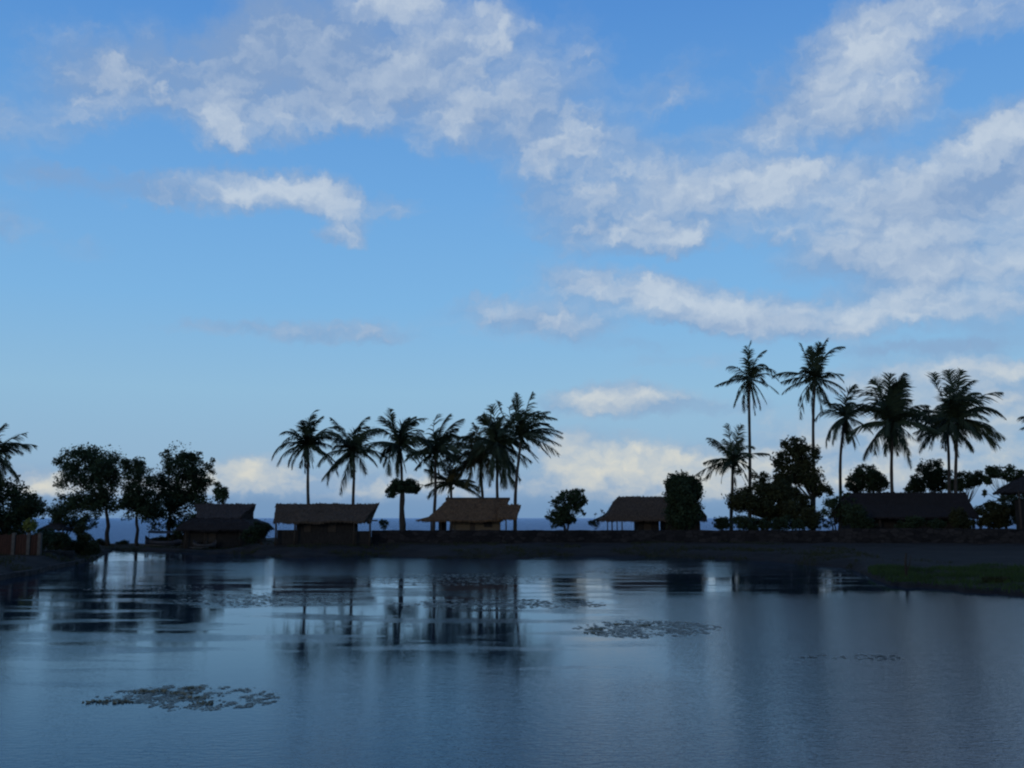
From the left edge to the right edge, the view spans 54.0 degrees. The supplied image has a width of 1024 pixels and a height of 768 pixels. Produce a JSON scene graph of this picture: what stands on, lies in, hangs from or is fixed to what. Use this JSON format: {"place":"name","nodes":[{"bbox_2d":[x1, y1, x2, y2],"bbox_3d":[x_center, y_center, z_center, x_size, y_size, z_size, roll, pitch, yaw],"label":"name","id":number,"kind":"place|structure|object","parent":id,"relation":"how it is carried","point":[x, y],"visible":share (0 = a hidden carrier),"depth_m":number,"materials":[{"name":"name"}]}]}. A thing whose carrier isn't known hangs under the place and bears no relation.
{"place":"outdoors","nodes":[
{"label":"outdoors","id":0,"kind":"place"},
{"bbox_2d":[0,518,1015,543],"bbox_3d":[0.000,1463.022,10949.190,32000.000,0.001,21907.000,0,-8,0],"label":"sea","id":1,"kind":"structure","parent":0,"point":[125,529],"depth_m":369.79,"materials":[{"name":"liquid"}]},
{"bbox_2d":[0,538,1023,596],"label":"ground","id":2,"kind":"structure","parent":0,"point":[962,554],"depth_m":63.70,"materials":[{"name":"green plant"}]},
{"bbox_2d":[0,423,37,486],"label":"coconut palm","id":3,"kind":"object","parent":2,"relation":"on","point":[6,447],"visible":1,"depth_m":60.17,"materials":[{"name":"green plant"}]},
{"bbox_2d":[0,533,42,555],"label":"wooden fence","id":4,"kind":"object","parent":2,"relation":"on","point":[22,544],"visible":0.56,"depth_m":53.31,"materials":[{"name":"brown wood"}]},
{"bbox_2d":[0,471,50,534],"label":"broadleaf tree","id":5,"kind":"object","parent":2,"relation":"on","point":[18,512],"visible":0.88,"depth_m":61.14,"materials":[{"name":"green plant"}]},
{"bbox_2d":[22,517,38,533],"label":"shrub","id":6,"kind":"object","parent":2,"relation":"on","point":[28,524],"visible":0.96,"depth_m":56.29,"materials":[{"name":"green plant"}]},
{"bbox_2d":[0,559,83,580],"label":"stone edging","id":7,"kind":"object","parent":2,"relation":"on","point":[8,575],"visible":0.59,"depth_m":45.04,"materials":[{"name":"grey stone"}]},
{"bbox_2d":[32,526,56,550],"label":"shrub","id":8,"kind":"object","parent":2,"relation":"on","point":[49,536],"visible":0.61,"depth_m":57.22,"materials":[{"name":"green plant"}]},
{"bbox_2d":[39,523,72,544],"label":"open shelter","id":9,"kind":"object","parent":2,"relation":"on","point":[59,527],"visible":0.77,"depth_m":73.22,"materials":[{"name":"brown wood"}]},
{"bbox_2d":[42,550,74,558],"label":"stone kerb","id":10,"kind":"structure","parent":2,"relation":"on","point":[70,554],"depth_m":55.11,"materials":[{"name":"grey stone"}]},
{"bbox_2d":[46,532,71,550],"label":"shrub","id":11,"kind":"object","parent":2,"relation":"on","point":[62,541],"visible":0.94,"depth_m":59.12,"materials":[{"name":"green plant"}]},
{"bbox_2d":[47,503,101,534],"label":"shrub","id":12,"kind":"object","parent":2,"relation":"on","point":[60,516],"visible":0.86,"depth_m":75.14,"materials":[{"name":"green plant"}]},
{"bbox_2d":[65,523,101,555],"bbox_3d":[-25.867,9.367,60.290,2.418,2.088,1.323,0,-8,0],"label":"shrub","id":13,"kind":"object","parent":2,"relation":"on","point":[82,540],"visible":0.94,"depth_m":60.02,"materials":[{"name":"green plant"}]},
{"bbox_2d":[51,441,126,545],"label":"broadleaf tree","id":14,"kind":"object","parent":2,"relation":"on","point":[100,470],"visible":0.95,"depth_m":84.89,"materials":[{"name":"green plant"}]},
{"bbox_2d":[96,538,129,545],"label":"shrub","id":15,"kind":"object","parent":2,"relation":"on","point":[100,541],"visible":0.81,"depth_m":85.83,"materials":[{"name":"green plant"}]},
{"bbox_2d":[115,455,169,545],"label":"broadleaf tree","id":16,"kind":"object","parent":2,"relation":"on","point":[136,498],"visible":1,"depth_m":84.04,"materials":[{"name":"green plant"}]},
{"bbox_2d":[145,530,182,545],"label":"beached boat","id":17,"kind":"object","parent":2,"relation":"on","point":[151,542],"visible":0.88,"depth_m":84.71,"materials":[{"name":"brown wood"}]},
{"bbox_2d":[151,533,177,540],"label":"shrub","id":18,"kind":"object","parent":2,"relation":"on","point":[164,538],"visible":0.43,"depth_m":85.73,"materials":[{"name":"green plant"}]},
{"bbox_2d":[146,440,216,536],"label":"broadleaf tree","id":19,"kind":"object","parent":2,"relation":"on","point":[176,495],"visible":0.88,"depth_m":87.00,"materials":[{"name":"green plant"}]},
{"bbox_2d":[173,513,195,546],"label":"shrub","id":20,"kind":"object","parent":2,"relation":"on","point":[179,534],"visible":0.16,"depth_m":78.91,"materials":[{"name":"green plant"}]},
{"bbox_2d":[189,540,216,548],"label":"beached boat","id":21,"kind":"object","parent":2,"relation":"on","point":[196,545],"visible":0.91,"depth_m":76.27,"materials":[{"name":"brown wood"}]},
{"bbox_2d":[212,481,229,503],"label":"sapling","id":22,"kind":"object","parent":2,"relation":"on","point":[220,492],"visible":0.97,"depth_m":81.31,"materials":[{"name":"green plant"}]},
{"bbox_2d":[175,503,274,548],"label":"thatched hut","id":23,"kind":"object","parent":2,"relation":"on","point":[225,525],"visible":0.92,"depth_m":77.18,"materials":[{"name":"brown wood"}]},
{"bbox_2d":[205,531,215,543],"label":"door","id":24,"kind":"structure","parent":23,"relation":"in","point":[210,537],"depth_m":77.07,"materials":[{"name":"brown wood"}]},
{"bbox_2d":[238,519,271,544],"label":"shrub","id":25,"kind":"object","parent":2,"relation":"on","point":[259,531],"visible":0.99,"depth_m":72.90,"materials":[{"name":"green plant"}]},
{"bbox_2d":[272,410,344,503],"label":"coconut palm","id":26,"kind":"object","parent":2,"relation":"on","point":[310,441],"visible":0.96,"depth_m":89.71,"materials":[{"name":"green plant"}]},
{"bbox_2d":[273,502,378,545],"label":"thatched hut","id":27,"kind":"object","parent":2,"relation":"on","point":[324,523],"visible":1,"depth_m":71.33,"materials":[{"name":"brown wood"}]},
{"bbox_2d":[316,417,393,503],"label":"coconut palm","id":28,"kind":"object","parent":2,"relation":"on","point":[354,445],"visible":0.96,"depth_m":90.65,"materials":[{"name":"green plant"}]},
{"bbox_2d":[378,519,388,529],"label":"shrub","id":29,"kind":"object","parent":2,"relation":"on","point":[384,524],"visible":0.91,"depth_m":83.08,"materials":[{"name":"green plant"}]},
{"bbox_2d":[361,409,434,529],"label":"coconut palm","id":30,"kind":"object","parent":2,"relation":"on","point":[401,437],"visible":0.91,"depth_m":91.60,"materials":[{"name":"green plant"}]},
{"bbox_2d":[384,477,423,529],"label":"umbrella tree","id":31,"kind":"object","parent":2,"relation":"on","point":[406,486],"visible":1,"depth_m":83.24,"materials":[{"name":"green plant"}]},
{"bbox_2d":[404,413,471,529],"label":"coconut palm","id":32,"kind":"object","parent":2,"relation":"on","point":[435,447],"visible":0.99,"depth_m":90.75,"materials":[{"name":"green plant"}]},
{"bbox_2d":[423,452,480,529],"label":"coconut palm","id":33,"kind":"object","parent":2,"relation":"on","point":[443,484],"visible":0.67,"depth_m":94.28,"materials":[{"name":"green plant"}]},
{"bbox_2d":[416,497,520,529],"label":"thatched hut","id":34,"kind":"object","parent":2,"relation":"on","point":[475,513],"visible":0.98,"depth_m":79.15,"materials":[{"name":"brown wood"}]},
{"bbox_2d":[470,521,474,529],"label":"door","id":35,"kind":"structure","parent":34,"relation":"in","point":[472,525],"depth_m":78.95,"materials":[{"name":"brown wood"}]},
{"bbox_2d":[484,522,491,526],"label":"window","id":36,"kind":"structure","parent":34,"relation":"in","point":[486,524],"depth_m":78.97,"materials":[{"name":"black glass"}]},
{"bbox_2d":[438,422,515,496],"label":"coconut palm","id":37,"kind":"object","parent":2,"relation":"on","point":[468,454],"visible":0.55,"depth_m":92.47,"materials":[{"name":"green plant"}]},
{"bbox_2d":[456,403,532,496],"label":"coconut palm","id":38,"kind":"object","parent":2,"relation":"on","point":[497,447],"visible":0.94,"depth_m":89.64,"materials":[{"name":"green plant"}]},
{"bbox_2d":[0,550,1023,767],"bbox_3d":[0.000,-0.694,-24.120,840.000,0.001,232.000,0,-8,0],"label":"lagoon","id":39,"kind":"structure","parent":2,"relation":"in","point":[371,675],"depth_m":17.07,"materials":[{"name":"liquid"}]},
{"bbox_2d":[87,585,213,593],"bbox_3d":[-12.704,7.251,35.501,4.342,0.016,4.726,4,-9,-28],"label":"floating weed","id":40,"kind":"object","parent":39,"relation":"on","point":[146,588],"visible":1,"depth_m":35.37,"materials":[{"name":"plant"}]},
{"bbox_2d":[82,684,278,710],"bbox_3d":[-4.549,4.393,14.162,2.667,0.035,2.099,0,-8,0],"label":"floating weed","id":41,"kind":"object","parent":39,"relation":"on","point":[163,690],"visible":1,"depth_m":14.08,"materials":[{"name":"green plant"}]},
{"bbox_2d":[173,592,354,607],"bbox_3d":[-7.597,6.681,31.230,5.490,0.018,5.938,0,-8,0],"label":"floating weed","id":42,"kind":"object","parent":39,"relation":"on","point":[249,602],"visible":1,"depth_m":31.03,"materials":[{"name":"green plant"}]},
{"bbox_2d":[356,573,550,586],"bbox_3d":[-2.463,8.035,41.391,8.158,0.022,9.218,0,-8,0],"label":"floating weed","id":43,"kind":"object","parent":39,"relation":"on","point":[446,577],"visible":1,"depth_m":41.13,"materials":[{"name":"green plant"}]},
{"bbox_2d":[392,599,605,608],"bbox_3d":[-0.427,6.465,29.619,6.346,0.017,3.437,0,-8,0],"label":"floating weed","id":44,"kind":"object","parent":39,"relation":"on","point":[502,600],"visible":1,"depth_m":29.56,"materials":[{"name":"green plant"}]},
{"bbox_2d":[586,567,699,573],"bbox_3d":[6.166,8.909,47.950,5.476,0.018,7.018,0,-8,0],"label":"floating weed","id":45,"kind":"object","parent":39,"relation":"on","point":[642,571],"visible":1,"depth_m":48.17,"materials":[{"name":"plant"}]},
{"bbox_2d":[576,620,720,637],"bbox_3d":[3.104,5.569,22.979,3.488,0.035,3.881,0,-8,0],"label":"floating weed","id":46,"kind":"object","parent":39,"relation":"on","point":[593,629],"visible":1,"depth_m":22.88,"materials":[{"name":"green plant"}]},
{"bbox_2d":[809,654,904,659],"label":"floating weed","id":47,"kind":"object","parent":39,"relation":"on","point":[863,655],"visible":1,"depth_m":18.23,"materials":[{"name":"plant"}]},
{"bbox_2d":[495,391,562,529],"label":"coconut palm","id":48,"kind":"object","parent":2,"relation":"on","point":[523,427],"visible":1,"depth_m":86.83,"materials":[{"name":"green plant"}]},
{"bbox_2d":[544,488,588,529],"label":"shrub","id":49,"kind":"object","parent":2,"relation":"on","point":[563,513],"visible":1,"depth_m":81.01,"materials":[{"name":"green plant"}]},
{"bbox_2d":[587,510,604,528],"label":"shrub","id":50,"kind":"object","parent":2,"relation":"on","point":[592,523],"visible":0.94,"depth_m":83.13,"materials":[{"name":"green plant"}]},
{"bbox_2d":[593,495,706,529],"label":"thatched hut","id":51,"kind":"object","parent":2,"relation":"on","point":[642,513],"visible":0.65,"depth_m":83.20,"materials":[{"name":"brown wood"}]},
{"bbox_2d":[644,521,650,529],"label":"door","id":52,"kind":"structure","parent":51,"relation":"in","point":[647,525],"depth_m":83.03,"materials":[{"name":"brown wood"}]},
{"bbox_2d":[661,469,705,529],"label":"dense shrub","id":53,"kind":"object","parent":2,"relation":"on","point":[684,494],"visible":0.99,"depth_m":76.79,"materials":[{"name":"green plant"}]},
{"bbox_2d":[371,528,1023,543],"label":"stone wall","id":54,"kind":"structure","parent":2,"relation":"on","point":[938,535],"depth_m":72.65,"materials":[{"name":"grey stone"}]},
{"bbox_2d":[712,516,729,529],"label":"shrub","id":55,"kind":"object","parent":2,"relation":"on","point":[720,523],"visible":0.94,"depth_m":77.96,"materials":[{"name":"green plant"}]},
{"bbox_2d":[693,423,768,529],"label":"coconut palm","id":56,"kind":"object","parent":2,"relation":"on","point":[734,454],"visible":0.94,"depth_m":83.78,"materials":[{"name":"green plant"}]},
{"bbox_2d":[714,340,779,520],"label":"coconut palm","id":57,"kind":"object","parent":2,"relation":"on","point":[751,374],"visible":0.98,"depth_m":90.64,"materials":[{"name":"green plant"}]},
{"bbox_2d":[723,514,810,529],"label":"shrub","id":58,"kind":"object","parent":2,"relation":"on","point":[742,522],"visible":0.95,"depth_m":75.96,"materials":[{"name":"green plant"}]},
{"bbox_2d":[721,467,813,520],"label":"broadleaf tree","id":59,"kind":"object","parent":2,"relation":"on","point":[763,499],"visible":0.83,"depth_m":78.81,"materials":[{"name":"green plant"}]},
{"bbox_2d":[781,499,821,529],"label":"shrub","id":60,"kind":"object","parent":2,"relation":"on","point":[792,509],"visible":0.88,"depth_m":76.90,"materials":[{"name":"green plant"}]},
{"bbox_2d":[768,435,835,529],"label":"clumped tree","id":61,"kind":"object","parent":2,"relation":"on","point":[798,470],"visible":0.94,"depth_m":82.35,"materials":[{"name":"green plant"}]},
{"bbox_2d":[771,338,845,529],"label":"coconut palm","id":62,"kind":"object","parent":2,"relation":"on","point":[815,365],"visible":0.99,"depth_m":88.66,"materials":[{"name":"green plant"}]},
{"bbox_2d":[814,490,856,529],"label":"shrub","id":63,"kind":"object","parent":2,"relation":"on","point":[837,506],"visible":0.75,"depth_m":79.13,"materials":[{"name":"green plant"}]},
{"bbox_2d":[815,384,876,529],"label":"coconut palm","id":64,"kind":"object","parent":2,"relation":"on","point":[843,422],"visible":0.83,"depth_m":92.18,"materials":[{"name":"green plant"}]},
{"bbox_2d":[842,503,877,528],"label":"shrub","id":65,"kind":"object","parent":2,"relation":"on","point":[859,513],"visible":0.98,"depth_m":76.01,"materials":[{"name":"green plant"}]},
{"bbox_2d":[844,463,889,492],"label":"clumped tree","id":66,"kind":"object","parent":2,"relation":"on","point":[869,479],"visible":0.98,"depth_m":91.02,"materials":[{"name":"green plant"}]},
{"bbox_2d":[845,372,942,491],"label":"coconut palm","id":67,"kind":"object","parent":2,"relation":"on","point":[892,412],"visible":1,"depth_m":81.80,"materials":[{"name":"green plant"}]},
{"bbox_2d":[828,491,979,528],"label":"thatched hut","id":68,"kind":"object","parent":2,"relation":"on","point":[886,510],"visible":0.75,"depth_m":79.57,"materials":[{"name":"brown wood"}]},
{"bbox_2d":[904,553,910,576],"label":"reed","id":69,"kind":"object","parent":2,"relation":"on","point":[906,568],"visible":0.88,"depth_m":38.38,"materials":[{"name":"green plant"}]},
{"bbox_2d":[894,515,946,528],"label":"shrub","id":70,"kind":"object","parent":2,"relation":"on","point":[915,522],"visible":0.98,"depth_m":75.06,"materials":[{"name":"green plant"}]},
{"bbox_2d":[903,458,952,492],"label":"clumped tree","id":71,"kind":"object","parent":2,"relation":"on","point":[931,478],"visible":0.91,"depth_m":91.20,"materials":[{"name":"green plant"}]},
{"bbox_2d":[908,387,994,492],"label":"coconut palm","id":72,"kind":"object","parent":2,"relation":"on","point":[928,438],"visible":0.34,"depth_m":88.14,"materials":[{"name":"green plant"}]},
{"bbox_2d":[948,506,973,528],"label":"shrub","id":73,"kind":"object","parent":2,"relation":"on","point":[958,519],"visible":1,"depth_m":76.05,"materials":[{"name":"green plant"}]},
{"bbox_2d":[945,470,985,501],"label":"clumped tree","id":74,"kind":"object","parent":2,"relation":"on","point":[967,480],"visible":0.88,"depth_m":89.26,"materials":[{"name":"green plant"}]},
{"bbox_2d":[925,367,1006,492],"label":"coconut palm","id":75,"kind":"object","parent":2,"relation":"on","point":[955,406],"visible":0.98,"depth_m":82.83,"materials":[{"name":"green plant"}]},
{"bbox_2d":[973,499,1011,528],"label":"shrub","id":76,"kind":"object","parent":2,"relation":"on","point":[993,514],"visible":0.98,"depth_m":77.85,"materials":[{"name":"green plant"}]},
{"bbox_2d":[981,576,1010,582],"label":"grass","id":77,"kind":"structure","parent":2,"relation":"on","point":[1000,579],"depth_m":35.27,"materials":[{"name":"green plant"}]},
{"bbox_2d":[979,463,1023,527],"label":"screw pine","id":78,"kind":"object","parent":2,"relation":"on","point":[991,472],"visible":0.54,"depth_m":83.58,"materials":[{"name":"green plant"}]},
{"bbox_2d":[992,476,1023,528],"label":"thatched pavilion","id":79,"kind":"structure","parent":2,"relation":"on","point":[1015,487],"depth_m":74.18,"materials":[{"name":"brown wood"}]},
{"bbox_2d":[997,493,1023,526],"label":"shrub","id":80,"kind":"object","parent":2,"relation":"on","point":[1011,499],"visible":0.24,"depth_m":79.16,"materials":[{"name":"green plant"}]},
{"bbox_2d":[1017,416,1023,430],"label":"coconut palm","id":81,"kind":"object","parent":2,"relation":"on","point":[1021,418],"visible":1,"depth_m":80.03,"materials":[{"name":"green plant"}]},
{"bbox_2d":[0,0,1023,517],"label":"sky","id":82,"kind":"structure","parent":0,"point":[225,224],"materials":[{"name":"blue"}]},
{"bbox_2d":[867,561,1023,593],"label":"grass","id":83,"kind":"structure","parent":0,"point":[1012,574],"depth_m":38.98,"materials":[{"name":"green plant"}]}
]}

